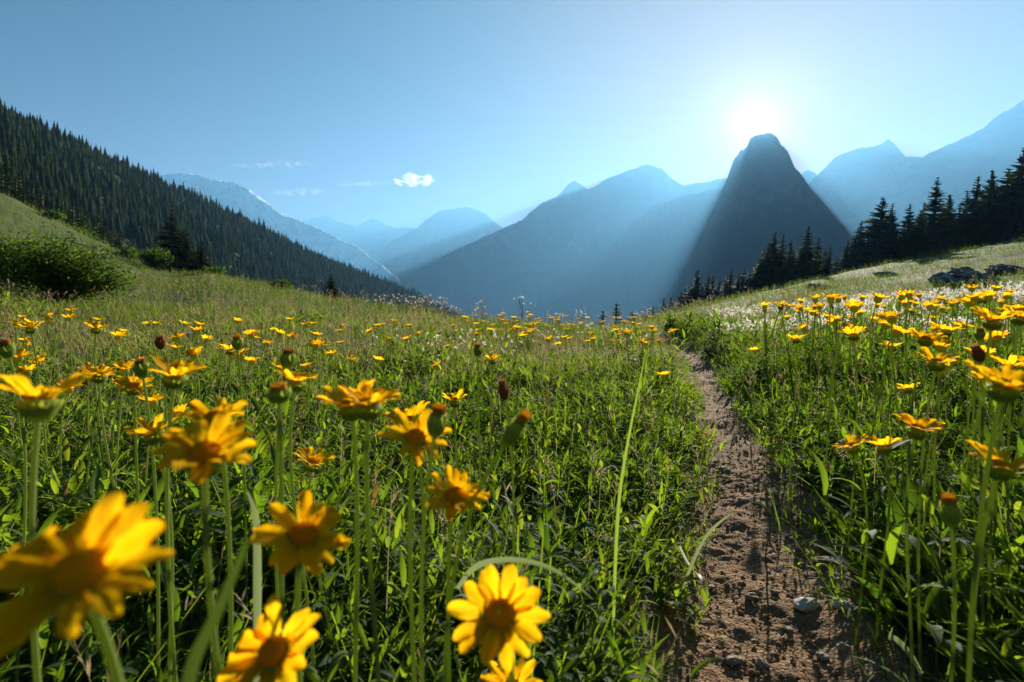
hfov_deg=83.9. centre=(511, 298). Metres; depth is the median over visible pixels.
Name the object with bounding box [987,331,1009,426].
yellow flower
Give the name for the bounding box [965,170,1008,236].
fir tree
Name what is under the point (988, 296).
yellow flower
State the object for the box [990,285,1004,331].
yellow flower
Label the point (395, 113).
sky
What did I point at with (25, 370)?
yellow flower
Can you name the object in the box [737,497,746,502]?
pebble
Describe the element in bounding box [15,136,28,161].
conifer tree
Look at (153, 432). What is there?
yellow flower
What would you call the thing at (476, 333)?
yellow flower
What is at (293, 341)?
yellow flower
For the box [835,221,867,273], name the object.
fir tree
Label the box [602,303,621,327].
fir tree
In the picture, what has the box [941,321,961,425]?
yellow flower
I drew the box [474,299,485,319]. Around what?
seed head plant
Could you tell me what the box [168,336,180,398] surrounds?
yellow flower
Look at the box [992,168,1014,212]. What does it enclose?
fir tree
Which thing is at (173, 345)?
yellow flower
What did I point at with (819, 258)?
fir tree
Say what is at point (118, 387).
yellow flower
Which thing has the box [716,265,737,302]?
fir tree
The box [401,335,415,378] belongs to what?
yellow flower
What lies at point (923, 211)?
fir tree
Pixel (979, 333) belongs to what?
flower bud
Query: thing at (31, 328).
yellow flower
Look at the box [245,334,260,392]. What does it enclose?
yellow flower
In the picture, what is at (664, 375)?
yellow flower
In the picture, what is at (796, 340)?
yellow flower
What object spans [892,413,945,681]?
yellow flower
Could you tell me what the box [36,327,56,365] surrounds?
yellow flower
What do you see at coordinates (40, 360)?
yellow flower
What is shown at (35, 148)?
conifer tree
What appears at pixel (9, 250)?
green shrub
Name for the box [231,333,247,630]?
flower bud
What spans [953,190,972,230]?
fir tree
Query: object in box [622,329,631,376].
yellow flower
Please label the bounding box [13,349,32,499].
yellow flower
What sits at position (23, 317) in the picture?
yellow flower
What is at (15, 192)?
fir tree
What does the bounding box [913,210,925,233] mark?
fir tree
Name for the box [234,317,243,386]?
yellow flower
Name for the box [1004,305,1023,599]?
yellow flower
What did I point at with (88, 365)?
yellow flower
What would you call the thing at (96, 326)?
yellow flower
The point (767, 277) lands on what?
fir tree
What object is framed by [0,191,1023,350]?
hillside grass
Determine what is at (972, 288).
yellow flower
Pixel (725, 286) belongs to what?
fir tree
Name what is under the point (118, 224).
conifer tree
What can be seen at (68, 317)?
yellow flower
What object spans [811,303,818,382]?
yellow flower
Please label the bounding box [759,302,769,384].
yellow flower
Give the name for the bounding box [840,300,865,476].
yellow flower
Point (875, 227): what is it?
fir tree
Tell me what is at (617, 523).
grass blade
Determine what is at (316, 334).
yellow flower
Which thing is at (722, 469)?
pebble
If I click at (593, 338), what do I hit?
yellow flower
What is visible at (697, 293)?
fir tree
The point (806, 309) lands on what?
yellow flower
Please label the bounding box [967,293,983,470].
yellow flower
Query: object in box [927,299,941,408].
yellow flower
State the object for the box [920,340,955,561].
yellow flower
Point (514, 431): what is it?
flower bud
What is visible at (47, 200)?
conifer tree
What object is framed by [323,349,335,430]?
yellow flower
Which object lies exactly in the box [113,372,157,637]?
yellow flower
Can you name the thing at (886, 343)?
yellow flower
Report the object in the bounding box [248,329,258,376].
yellow flower
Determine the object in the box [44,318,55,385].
yellow flower
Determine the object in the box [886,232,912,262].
fir tree
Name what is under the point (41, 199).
fir tree
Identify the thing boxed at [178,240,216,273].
fir tree
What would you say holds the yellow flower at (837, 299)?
on the ground at (938, 669)
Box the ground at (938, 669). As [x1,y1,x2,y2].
[0,193,1023,681]
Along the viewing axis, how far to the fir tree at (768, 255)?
57.95 m
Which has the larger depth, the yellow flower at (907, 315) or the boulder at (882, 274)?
the boulder at (882, 274)
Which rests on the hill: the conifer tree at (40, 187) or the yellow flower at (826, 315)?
the conifer tree at (40, 187)
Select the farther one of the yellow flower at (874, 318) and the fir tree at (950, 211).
the fir tree at (950, 211)
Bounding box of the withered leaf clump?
[802,546,833,563]
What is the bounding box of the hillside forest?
[0,96,470,319]
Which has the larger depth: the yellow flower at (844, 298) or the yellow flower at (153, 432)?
the yellow flower at (844, 298)
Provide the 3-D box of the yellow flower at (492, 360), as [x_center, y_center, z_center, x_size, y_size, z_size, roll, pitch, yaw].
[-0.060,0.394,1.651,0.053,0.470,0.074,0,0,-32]
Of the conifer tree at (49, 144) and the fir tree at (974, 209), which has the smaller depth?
the fir tree at (974, 209)
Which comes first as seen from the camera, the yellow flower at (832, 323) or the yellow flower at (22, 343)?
the yellow flower at (832, 323)
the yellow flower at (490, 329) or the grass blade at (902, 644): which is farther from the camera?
the yellow flower at (490, 329)
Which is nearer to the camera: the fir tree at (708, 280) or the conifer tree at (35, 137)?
the fir tree at (708, 280)
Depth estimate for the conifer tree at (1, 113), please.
201.47 m
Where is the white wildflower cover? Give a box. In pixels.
[371,280,1023,376]
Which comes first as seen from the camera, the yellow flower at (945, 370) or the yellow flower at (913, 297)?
the yellow flower at (945, 370)
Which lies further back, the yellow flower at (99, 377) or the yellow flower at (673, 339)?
the yellow flower at (673, 339)
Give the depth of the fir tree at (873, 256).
52.41 m
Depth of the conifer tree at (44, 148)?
196.51 m
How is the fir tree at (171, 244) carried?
on the ground at (938, 669)
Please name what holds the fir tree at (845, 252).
on the ground at (938, 669)
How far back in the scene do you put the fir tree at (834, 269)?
57.94 m
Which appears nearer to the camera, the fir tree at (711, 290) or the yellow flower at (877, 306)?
the yellow flower at (877, 306)
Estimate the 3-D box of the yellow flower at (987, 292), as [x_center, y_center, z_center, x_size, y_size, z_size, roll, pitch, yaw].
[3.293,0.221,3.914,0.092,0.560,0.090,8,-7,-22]
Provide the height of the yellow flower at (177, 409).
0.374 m
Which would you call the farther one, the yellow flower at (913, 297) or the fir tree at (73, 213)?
the fir tree at (73, 213)
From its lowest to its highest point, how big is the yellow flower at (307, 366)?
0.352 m
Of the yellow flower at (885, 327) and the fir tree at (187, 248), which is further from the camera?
the fir tree at (187, 248)
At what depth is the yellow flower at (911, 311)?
3.20 m
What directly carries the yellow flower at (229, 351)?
on the ground at (938, 669)
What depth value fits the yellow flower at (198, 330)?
2.13 m
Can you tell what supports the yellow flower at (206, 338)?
on the ground at (938, 669)
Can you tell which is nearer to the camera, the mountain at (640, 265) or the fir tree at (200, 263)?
the fir tree at (200, 263)
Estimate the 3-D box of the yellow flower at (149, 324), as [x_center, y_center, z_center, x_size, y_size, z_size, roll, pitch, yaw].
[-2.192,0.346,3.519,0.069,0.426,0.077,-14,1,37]
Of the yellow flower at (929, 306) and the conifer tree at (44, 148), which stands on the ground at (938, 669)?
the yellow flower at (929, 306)
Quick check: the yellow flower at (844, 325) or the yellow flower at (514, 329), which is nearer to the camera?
the yellow flower at (844, 325)
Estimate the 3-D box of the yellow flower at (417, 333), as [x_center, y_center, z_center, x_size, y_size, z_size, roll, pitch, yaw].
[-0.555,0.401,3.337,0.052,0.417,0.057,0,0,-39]
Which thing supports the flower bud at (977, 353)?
on the ground at (938, 669)
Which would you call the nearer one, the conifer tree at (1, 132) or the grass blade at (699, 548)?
the grass blade at (699, 548)
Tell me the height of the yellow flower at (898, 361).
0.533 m
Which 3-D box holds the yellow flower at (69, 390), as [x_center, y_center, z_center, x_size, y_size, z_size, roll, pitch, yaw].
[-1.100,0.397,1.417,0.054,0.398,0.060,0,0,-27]
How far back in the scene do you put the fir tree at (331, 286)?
29.91 m
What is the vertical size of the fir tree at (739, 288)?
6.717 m
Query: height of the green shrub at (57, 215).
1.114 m
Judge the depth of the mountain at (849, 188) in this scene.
4816.86 m
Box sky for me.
[0,0,1023,227]
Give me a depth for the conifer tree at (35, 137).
211.87 m
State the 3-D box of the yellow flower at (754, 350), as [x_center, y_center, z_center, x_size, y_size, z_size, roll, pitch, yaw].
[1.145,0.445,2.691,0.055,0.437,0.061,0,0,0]
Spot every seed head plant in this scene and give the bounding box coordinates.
[419,294,432,312]
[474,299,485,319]
[515,296,530,323]
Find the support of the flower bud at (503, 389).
on the ground at (938, 669)
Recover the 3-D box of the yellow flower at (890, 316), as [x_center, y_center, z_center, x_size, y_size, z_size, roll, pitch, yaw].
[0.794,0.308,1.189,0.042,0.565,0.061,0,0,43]
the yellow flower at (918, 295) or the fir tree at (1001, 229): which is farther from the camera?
the fir tree at (1001, 229)
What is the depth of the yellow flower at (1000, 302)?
3.83 m
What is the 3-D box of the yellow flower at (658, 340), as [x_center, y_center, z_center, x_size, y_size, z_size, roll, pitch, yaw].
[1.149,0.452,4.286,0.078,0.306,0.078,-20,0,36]
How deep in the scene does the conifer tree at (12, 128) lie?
180.07 m
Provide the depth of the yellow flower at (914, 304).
3.14 m
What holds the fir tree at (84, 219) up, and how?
on the ground at (938, 669)
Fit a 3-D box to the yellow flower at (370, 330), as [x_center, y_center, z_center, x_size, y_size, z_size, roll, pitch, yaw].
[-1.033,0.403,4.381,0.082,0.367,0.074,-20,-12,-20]
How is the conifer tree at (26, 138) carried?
on the hill
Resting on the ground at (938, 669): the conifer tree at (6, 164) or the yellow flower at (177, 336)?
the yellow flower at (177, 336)
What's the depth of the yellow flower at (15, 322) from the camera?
3.61 m
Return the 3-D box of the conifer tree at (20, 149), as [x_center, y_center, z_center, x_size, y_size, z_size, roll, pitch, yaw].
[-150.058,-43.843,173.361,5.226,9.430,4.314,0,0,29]
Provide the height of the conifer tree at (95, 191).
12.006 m
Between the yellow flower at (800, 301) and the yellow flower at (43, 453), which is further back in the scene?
the yellow flower at (800, 301)
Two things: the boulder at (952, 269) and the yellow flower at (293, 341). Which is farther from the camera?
the boulder at (952, 269)
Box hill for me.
[15,124,397,302]
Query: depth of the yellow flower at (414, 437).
0.53 m
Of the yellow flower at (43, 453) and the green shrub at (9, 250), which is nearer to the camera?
the yellow flower at (43, 453)
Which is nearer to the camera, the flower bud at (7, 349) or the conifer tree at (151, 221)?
the flower bud at (7, 349)
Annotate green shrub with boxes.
[0,221,42,286]
[0,221,147,300]
[41,209,68,219]
[71,222,97,237]
[110,243,146,258]
[137,245,179,269]
[201,264,226,274]
[268,279,294,288]
[655,313,682,334]
[687,299,707,309]
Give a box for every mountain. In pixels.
[159,173,405,288]
[305,215,415,259]
[376,207,502,279]
[400,164,726,298]
[433,272,578,325]
[531,189,721,329]
[656,133,853,315]
[801,170,816,184]
[809,139,920,239]
[852,100,1023,241]
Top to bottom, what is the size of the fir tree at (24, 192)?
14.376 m
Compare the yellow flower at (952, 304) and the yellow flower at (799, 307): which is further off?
the yellow flower at (799, 307)
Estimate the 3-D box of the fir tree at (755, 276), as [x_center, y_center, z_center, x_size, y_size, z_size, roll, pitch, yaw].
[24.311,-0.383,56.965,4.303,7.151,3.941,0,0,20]
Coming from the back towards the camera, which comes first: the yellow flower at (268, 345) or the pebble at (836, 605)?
the yellow flower at (268, 345)
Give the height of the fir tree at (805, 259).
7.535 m
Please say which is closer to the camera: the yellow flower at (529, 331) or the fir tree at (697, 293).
the yellow flower at (529, 331)
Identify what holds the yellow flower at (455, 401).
on the ground at (938, 669)
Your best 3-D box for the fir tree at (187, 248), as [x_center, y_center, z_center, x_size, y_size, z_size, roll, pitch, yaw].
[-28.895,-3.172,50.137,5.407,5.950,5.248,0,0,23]
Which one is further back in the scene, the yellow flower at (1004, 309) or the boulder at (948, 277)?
the boulder at (948, 277)
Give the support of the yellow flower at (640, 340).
on the ground at (938, 669)
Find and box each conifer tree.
[0,103,2,120]
[0,105,14,132]
[0,122,2,141]
[2,154,9,175]
[5,123,11,136]
[8,140,14,158]
[10,126,17,146]
[12,139,16,157]
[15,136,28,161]
[16,139,25,161]
[23,153,30,175]
[24,130,30,152]
[27,144,30,157]
[29,129,33,150]
[32,151,43,173]
[33,131,41,145]
[33,139,39,155]
[34,181,44,202]
[36,181,44,203]
[37,161,45,180]
[38,166,46,189]
[39,147,44,164]
[42,138,50,160]
[43,128,52,149]
[44,186,54,210]
[45,159,54,183]
[46,175,54,198]
[47,138,52,153]
[51,197,55,210]
[53,193,65,219]
[63,190,68,207]
[67,173,72,196]
[74,192,80,211]
[75,171,81,192]
[78,152,90,180]
[80,167,86,181]
[80,188,87,214]
[84,193,96,221]
[91,182,102,202]
[96,195,101,212]
[96,210,102,229]
[103,192,107,212]
[106,202,115,226]
[108,174,116,194]
[114,213,128,239]
[125,213,134,237]
[148,212,160,232]
[153,217,160,235]
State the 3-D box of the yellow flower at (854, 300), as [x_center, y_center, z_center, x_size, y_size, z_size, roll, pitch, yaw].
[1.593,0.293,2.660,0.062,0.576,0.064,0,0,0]
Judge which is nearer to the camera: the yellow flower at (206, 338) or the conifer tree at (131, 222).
the yellow flower at (206, 338)
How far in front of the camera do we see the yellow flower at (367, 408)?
0.50 m
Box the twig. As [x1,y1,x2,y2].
[759,539,777,585]
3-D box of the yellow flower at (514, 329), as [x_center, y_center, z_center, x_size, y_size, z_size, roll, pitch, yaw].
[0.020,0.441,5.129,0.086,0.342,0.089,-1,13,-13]
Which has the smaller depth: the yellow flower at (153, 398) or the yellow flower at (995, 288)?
the yellow flower at (153, 398)
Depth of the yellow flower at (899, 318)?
3.51 m
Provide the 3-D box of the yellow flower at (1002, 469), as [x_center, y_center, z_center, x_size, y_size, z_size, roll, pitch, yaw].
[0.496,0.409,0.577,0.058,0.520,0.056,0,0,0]
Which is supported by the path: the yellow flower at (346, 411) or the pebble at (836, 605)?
the pebble at (836, 605)
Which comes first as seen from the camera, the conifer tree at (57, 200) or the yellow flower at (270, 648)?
the yellow flower at (270, 648)
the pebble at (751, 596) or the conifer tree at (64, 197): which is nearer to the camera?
the pebble at (751, 596)
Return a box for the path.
[628,333,919,681]
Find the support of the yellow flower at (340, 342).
on the ground at (938, 669)
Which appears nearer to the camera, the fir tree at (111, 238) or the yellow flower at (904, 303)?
the yellow flower at (904, 303)
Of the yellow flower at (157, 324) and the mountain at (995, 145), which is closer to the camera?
the yellow flower at (157, 324)
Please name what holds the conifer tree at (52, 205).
on the hill
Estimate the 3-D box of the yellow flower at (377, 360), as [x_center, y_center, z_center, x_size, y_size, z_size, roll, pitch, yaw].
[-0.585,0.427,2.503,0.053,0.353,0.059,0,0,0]
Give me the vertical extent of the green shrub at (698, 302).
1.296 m
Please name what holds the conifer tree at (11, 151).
on the hill
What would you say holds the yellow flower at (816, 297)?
on the ground at (938, 669)
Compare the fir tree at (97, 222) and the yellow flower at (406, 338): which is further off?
the fir tree at (97, 222)
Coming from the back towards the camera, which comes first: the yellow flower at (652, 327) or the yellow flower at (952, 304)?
the yellow flower at (652, 327)
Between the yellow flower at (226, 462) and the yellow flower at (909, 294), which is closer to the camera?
the yellow flower at (226, 462)
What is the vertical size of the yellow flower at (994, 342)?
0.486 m
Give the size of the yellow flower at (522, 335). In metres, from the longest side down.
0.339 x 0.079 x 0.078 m
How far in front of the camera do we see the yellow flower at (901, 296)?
2.06 m
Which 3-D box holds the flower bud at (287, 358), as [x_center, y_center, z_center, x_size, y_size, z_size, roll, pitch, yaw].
[-0.287,0.336,0.716,0.037,0.552,0.019,0,0,34]
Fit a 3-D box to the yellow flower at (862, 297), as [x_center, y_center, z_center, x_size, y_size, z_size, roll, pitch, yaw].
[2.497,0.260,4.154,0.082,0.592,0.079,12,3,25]
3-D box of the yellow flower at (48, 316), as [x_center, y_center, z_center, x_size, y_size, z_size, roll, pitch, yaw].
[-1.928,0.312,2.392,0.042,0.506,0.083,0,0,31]
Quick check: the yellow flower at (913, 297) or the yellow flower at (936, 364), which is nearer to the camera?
the yellow flower at (936, 364)
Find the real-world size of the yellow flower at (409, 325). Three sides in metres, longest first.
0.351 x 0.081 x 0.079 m
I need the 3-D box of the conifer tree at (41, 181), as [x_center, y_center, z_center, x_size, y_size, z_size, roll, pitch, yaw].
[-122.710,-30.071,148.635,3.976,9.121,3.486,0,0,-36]
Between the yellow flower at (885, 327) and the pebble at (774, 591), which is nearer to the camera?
the pebble at (774, 591)
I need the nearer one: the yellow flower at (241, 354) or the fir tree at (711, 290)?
the yellow flower at (241, 354)
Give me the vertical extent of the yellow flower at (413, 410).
0.463 m
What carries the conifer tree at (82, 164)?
on the hill
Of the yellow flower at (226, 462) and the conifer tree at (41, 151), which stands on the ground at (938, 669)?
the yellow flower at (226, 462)
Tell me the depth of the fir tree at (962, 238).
52.79 m
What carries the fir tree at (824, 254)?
on the ground at (938, 669)
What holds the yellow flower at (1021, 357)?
on the ground at (938, 669)
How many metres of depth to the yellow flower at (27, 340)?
2.35 m
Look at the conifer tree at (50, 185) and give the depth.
150.10 m
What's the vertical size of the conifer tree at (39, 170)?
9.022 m
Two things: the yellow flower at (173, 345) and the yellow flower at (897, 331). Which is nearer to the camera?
the yellow flower at (897, 331)
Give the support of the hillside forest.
on the hill
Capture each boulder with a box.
[805,283,830,289]
[874,272,896,276]
[916,258,933,263]
[927,270,1000,287]
[948,267,974,272]
[983,264,1023,275]
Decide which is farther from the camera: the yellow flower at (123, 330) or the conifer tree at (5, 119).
the conifer tree at (5, 119)
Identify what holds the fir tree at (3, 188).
on the ground at (938, 669)
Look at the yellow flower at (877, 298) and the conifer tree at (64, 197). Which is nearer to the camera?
the yellow flower at (877, 298)
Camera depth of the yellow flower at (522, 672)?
0.54 m
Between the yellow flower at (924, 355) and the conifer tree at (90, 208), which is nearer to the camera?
the yellow flower at (924, 355)
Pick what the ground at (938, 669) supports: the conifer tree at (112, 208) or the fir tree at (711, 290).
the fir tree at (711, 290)
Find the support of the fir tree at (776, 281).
on the ground at (938, 669)
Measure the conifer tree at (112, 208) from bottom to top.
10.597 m
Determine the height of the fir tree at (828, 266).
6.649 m
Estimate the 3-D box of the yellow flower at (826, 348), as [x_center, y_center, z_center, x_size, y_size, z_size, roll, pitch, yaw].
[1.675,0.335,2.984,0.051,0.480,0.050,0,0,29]
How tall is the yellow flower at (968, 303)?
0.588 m
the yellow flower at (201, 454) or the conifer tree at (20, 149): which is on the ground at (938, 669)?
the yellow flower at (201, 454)
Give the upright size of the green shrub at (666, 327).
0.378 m
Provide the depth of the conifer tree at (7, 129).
181.18 m
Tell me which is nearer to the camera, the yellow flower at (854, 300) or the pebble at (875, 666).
the pebble at (875, 666)
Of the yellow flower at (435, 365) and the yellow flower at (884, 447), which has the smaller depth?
the yellow flower at (884, 447)
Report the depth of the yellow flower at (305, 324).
4.00 m
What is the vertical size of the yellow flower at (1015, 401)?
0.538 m
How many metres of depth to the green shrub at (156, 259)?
44.73 m
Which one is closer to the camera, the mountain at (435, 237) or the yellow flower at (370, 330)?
the yellow flower at (370, 330)
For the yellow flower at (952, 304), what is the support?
on the ground at (938, 669)
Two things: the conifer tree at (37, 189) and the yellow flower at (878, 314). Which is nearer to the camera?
the yellow flower at (878, 314)
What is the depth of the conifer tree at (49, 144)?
221.67 m
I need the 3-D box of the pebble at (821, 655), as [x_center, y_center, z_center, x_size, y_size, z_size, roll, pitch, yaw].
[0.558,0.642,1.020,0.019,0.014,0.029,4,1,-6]
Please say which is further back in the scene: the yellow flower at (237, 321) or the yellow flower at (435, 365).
the yellow flower at (237, 321)
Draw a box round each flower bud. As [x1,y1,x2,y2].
[0,338,26,681]
[132,357,159,681]
[154,334,167,606]
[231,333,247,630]
[266,381,291,630]
[274,346,295,597]
[419,402,447,681]
[443,409,530,681]
[473,343,482,558]
[497,378,514,563]
[937,491,961,681]
[970,343,997,619]
[972,326,985,538]
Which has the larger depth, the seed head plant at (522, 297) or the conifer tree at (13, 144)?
the conifer tree at (13, 144)
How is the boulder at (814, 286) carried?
on the ground at (938, 669)
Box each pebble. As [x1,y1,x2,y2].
[718,466,730,472]
[725,654,743,665]
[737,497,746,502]
[744,592,757,600]
[756,657,769,669]
[770,589,780,594]
[785,626,793,631]
[792,597,818,611]
[815,651,829,660]
[832,598,852,609]
[835,642,850,651]
[871,659,882,669]
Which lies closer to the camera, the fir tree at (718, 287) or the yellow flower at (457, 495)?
the yellow flower at (457, 495)
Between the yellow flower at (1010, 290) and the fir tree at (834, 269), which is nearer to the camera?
the yellow flower at (1010, 290)
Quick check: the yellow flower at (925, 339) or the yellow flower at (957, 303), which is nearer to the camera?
the yellow flower at (925, 339)
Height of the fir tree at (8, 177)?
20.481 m
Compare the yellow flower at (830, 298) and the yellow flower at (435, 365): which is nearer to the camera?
the yellow flower at (830, 298)
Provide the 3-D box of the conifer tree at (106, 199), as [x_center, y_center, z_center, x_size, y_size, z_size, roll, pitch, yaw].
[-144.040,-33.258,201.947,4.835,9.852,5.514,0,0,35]
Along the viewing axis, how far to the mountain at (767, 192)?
3642.56 m
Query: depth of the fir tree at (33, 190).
81.93 m
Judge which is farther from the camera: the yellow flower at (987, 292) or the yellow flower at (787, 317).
the yellow flower at (987, 292)
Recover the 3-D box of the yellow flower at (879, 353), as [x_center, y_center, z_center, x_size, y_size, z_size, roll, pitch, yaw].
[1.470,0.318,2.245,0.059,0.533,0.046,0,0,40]
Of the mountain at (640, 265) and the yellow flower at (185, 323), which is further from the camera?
the mountain at (640, 265)
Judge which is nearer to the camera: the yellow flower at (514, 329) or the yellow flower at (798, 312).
the yellow flower at (798, 312)
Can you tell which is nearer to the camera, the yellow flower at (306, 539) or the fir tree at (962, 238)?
the yellow flower at (306, 539)
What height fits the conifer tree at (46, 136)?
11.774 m
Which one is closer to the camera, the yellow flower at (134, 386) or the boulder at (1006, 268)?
the yellow flower at (134, 386)
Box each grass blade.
[181,537,248,681]
[247,490,261,681]
[456,557,591,598]
[611,353,645,669]
[678,546,708,606]
[682,514,730,588]
[888,627,922,674]
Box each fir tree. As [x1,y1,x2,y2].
[0,165,17,196]
[0,171,10,195]
[7,172,36,205]
[10,176,22,200]
[20,187,30,204]
[26,181,44,210]
[31,195,41,210]
[35,190,50,210]
[56,193,74,229]
[68,200,80,227]
[73,207,86,227]
[80,215,90,230]
[91,221,106,242]
[92,214,113,244]
[106,226,115,247]
[114,233,122,251]
[147,208,195,273]
[172,229,205,271]
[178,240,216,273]
[320,274,343,299]
[595,310,605,326]
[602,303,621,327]
[658,298,666,314]
[673,292,684,310]
[675,289,688,305]
[677,271,707,307]
[682,278,707,309]
[701,274,713,301]
[703,277,721,302]
[712,282,722,301]
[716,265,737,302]
[718,273,728,299]
[731,268,750,296]
[739,273,754,294]
[742,232,790,294]
[745,244,770,293]
[749,260,764,293]
[760,235,792,286]
[769,270,780,289]
[782,241,796,280]
[783,226,822,285]
[811,238,827,277]
[818,245,836,276]
[818,249,834,272]
[832,256,837,273]
[833,197,906,275]
[833,241,852,270]
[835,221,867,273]
[836,230,861,273]
[836,262,844,273]
[861,240,883,267]
[881,204,901,261]
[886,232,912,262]
[896,203,919,249]
[906,177,959,255]
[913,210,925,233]
[914,202,926,223]
[931,225,953,255]
[935,197,965,249]
[936,195,960,227]
[949,214,973,251]
[950,175,995,248]
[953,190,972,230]
[957,206,998,250]
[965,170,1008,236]
[980,148,1023,244]
[990,201,1019,243]
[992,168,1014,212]
[993,199,1023,242]
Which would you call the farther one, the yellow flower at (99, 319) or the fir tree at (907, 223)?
the fir tree at (907, 223)
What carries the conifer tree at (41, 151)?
on the hill
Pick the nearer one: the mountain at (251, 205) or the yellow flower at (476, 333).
the yellow flower at (476, 333)
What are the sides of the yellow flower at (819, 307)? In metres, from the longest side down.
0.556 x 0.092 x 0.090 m
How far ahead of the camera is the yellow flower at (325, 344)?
3.60 m
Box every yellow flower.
[0,373,91,681]
[0,492,174,681]
[7,320,22,365]
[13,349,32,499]
[14,321,48,503]
[15,364,35,492]
[17,315,28,368]
[19,336,30,423]
[20,341,31,365]
[24,318,38,379]
[28,357,50,464]
[31,353,50,425]
[32,421,55,494]
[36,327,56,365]
[41,312,64,399]
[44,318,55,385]
[56,378,83,509]
[61,314,76,406]
[64,308,75,374]
[78,362,98,472]
[78,364,128,610]
[82,368,101,467]
[83,320,111,494]
[84,372,114,512]
[92,317,104,363]
[107,331,125,443]
[111,378,124,453]
[112,360,134,488]
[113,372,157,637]
[120,329,129,387]
[123,413,178,681]
[131,356,145,419]
[137,393,166,501]
[143,320,161,374]
[145,354,206,681]
[151,411,256,681]
[153,320,162,368]
[164,404,188,558]
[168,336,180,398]
[169,332,185,423]
[169,343,183,402]
[175,320,188,359]
[176,398,247,659]
[183,346,202,400]
[191,326,203,399]
[194,321,205,399]
[202,334,215,397]
[217,594,321,681]
[219,344,235,420]
[226,405,244,482]
[232,348,249,452]
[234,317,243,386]
[243,330,258,356]
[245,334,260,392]
[245,357,260,431]
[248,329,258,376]
[249,490,350,681]
[262,341,271,384]
[263,339,272,396]
[268,361,281,424]
[269,327,282,380]
[273,328,284,378]
[273,367,317,672]
[287,317,293,345]
[287,332,296,370]
[287,333,298,370]
[293,447,337,679]
[300,361,313,433]
[301,321,312,373]
[306,331,323,380]
[306,339,323,446]
[316,379,381,681]
[320,343,329,380]
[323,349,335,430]
[336,340,344,370]
[338,384,400,681]
[346,355,356,386]
[365,327,384,367]
[374,356,384,418]
[375,323,380,354]
[376,408,451,681]
[383,400,429,667]
[385,336,393,370]
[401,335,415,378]
[405,323,413,351]
[413,331,420,383]
[425,465,489,681]
[429,360,440,403]
[442,389,466,528]
[447,564,550,681]
[471,331,480,360]
[480,658,542,681]
[484,353,500,484]
[486,328,493,362]
[511,328,519,358]
[512,325,521,359]
[518,333,528,363]
[525,329,535,361]
[528,328,535,353]
[534,317,545,347]
[544,335,551,397]
[588,336,597,378]
[613,328,620,363]
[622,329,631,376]
[636,338,646,383]
[648,325,657,359]
[653,338,663,356]
[656,371,670,434]
[665,329,675,380]
[670,328,678,363]
[748,347,757,431]
[755,302,786,376]
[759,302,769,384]
[759,307,769,351]
[769,302,793,356]
[774,301,789,356]
[782,314,791,382]
[786,334,807,503]
[793,303,805,349]
[794,304,806,398]
[795,309,803,399]
[795,322,811,421]
[796,298,805,355]
[802,307,811,350]
[805,309,817,391]
[808,294,823,381]
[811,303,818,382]
[812,312,819,349]
[816,302,825,364]
[821,293,843,469]
[823,313,831,352]
[823,318,835,420]
[825,321,854,500]
[826,317,830,378]
[829,315,845,429]
[830,295,845,418]
[830,324,839,403]
[832,434,867,646]
[838,326,865,543]
[840,294,848,393]
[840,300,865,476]
[846,299,859,402]
[851,294,869,344]
[854,310,866,392]
[861,435,901,650]
[865,316,876,394]
[865,318,898,481]
[869,291,893,472]
[873,302,881,337]
[875,311,882,352]
[876,311,886,404]
[879,304,887,370]
[879,311,904,569]
[879,340,904,497]
[882,322,911,525]
[888,290,905,434]
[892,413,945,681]
[894,310,898,398]
[895,295,900,353]
[896,382,919,491]
[897,298,916,351]
[898,300,912,404]
[899,288,919,453]
[907,327,947,599]
[908,296,915,326]
[909,308,917,357]
[911,301,920,370]
[913,292,923,368]
[914,347,960,681]
[914,356,963,601]
[919,299,941,445]
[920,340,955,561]
[923,301,940,443]
[927,294,944,331]
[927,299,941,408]
[927,315,937,380]
[930,321,964,526]
[934,296,946,329]
[934,306,949,339]
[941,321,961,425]
[942,299,951,323]
[944,319,974,462]
[945,300,958,421]
[951,298,961,352]
[955,371,989,553]
[959,297,972,468]
[960,345,995,521]
[961,302,980,436]
[963,291,987,487]
[963,347,989,488]
[964,359,1023,681]
[965,284,980,344]
[966,440,1023,663]
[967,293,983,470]
[970,306,1018,654]
[980,291,999,498]
[982,290,993,331]
[984,333,1004,450]
[987,304,1023,500]
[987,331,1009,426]
[987,354,1023,656]
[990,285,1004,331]
[995,307,1003,354]
[996,298,1005,342]
[997,292,1014,359]
[1000,306,1018,429]
[1001,312,1016,461]
[1003,289,1016,334]
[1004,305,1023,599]
[1008,355,1023,527]
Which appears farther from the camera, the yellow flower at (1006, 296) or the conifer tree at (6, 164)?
the conifer tree at (6, 164)
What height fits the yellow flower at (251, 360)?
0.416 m
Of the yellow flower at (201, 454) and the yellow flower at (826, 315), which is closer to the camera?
the yellow flower at (201, 454)
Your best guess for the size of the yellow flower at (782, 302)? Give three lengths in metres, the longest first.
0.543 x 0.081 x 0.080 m
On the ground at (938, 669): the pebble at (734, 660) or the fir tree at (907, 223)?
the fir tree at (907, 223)

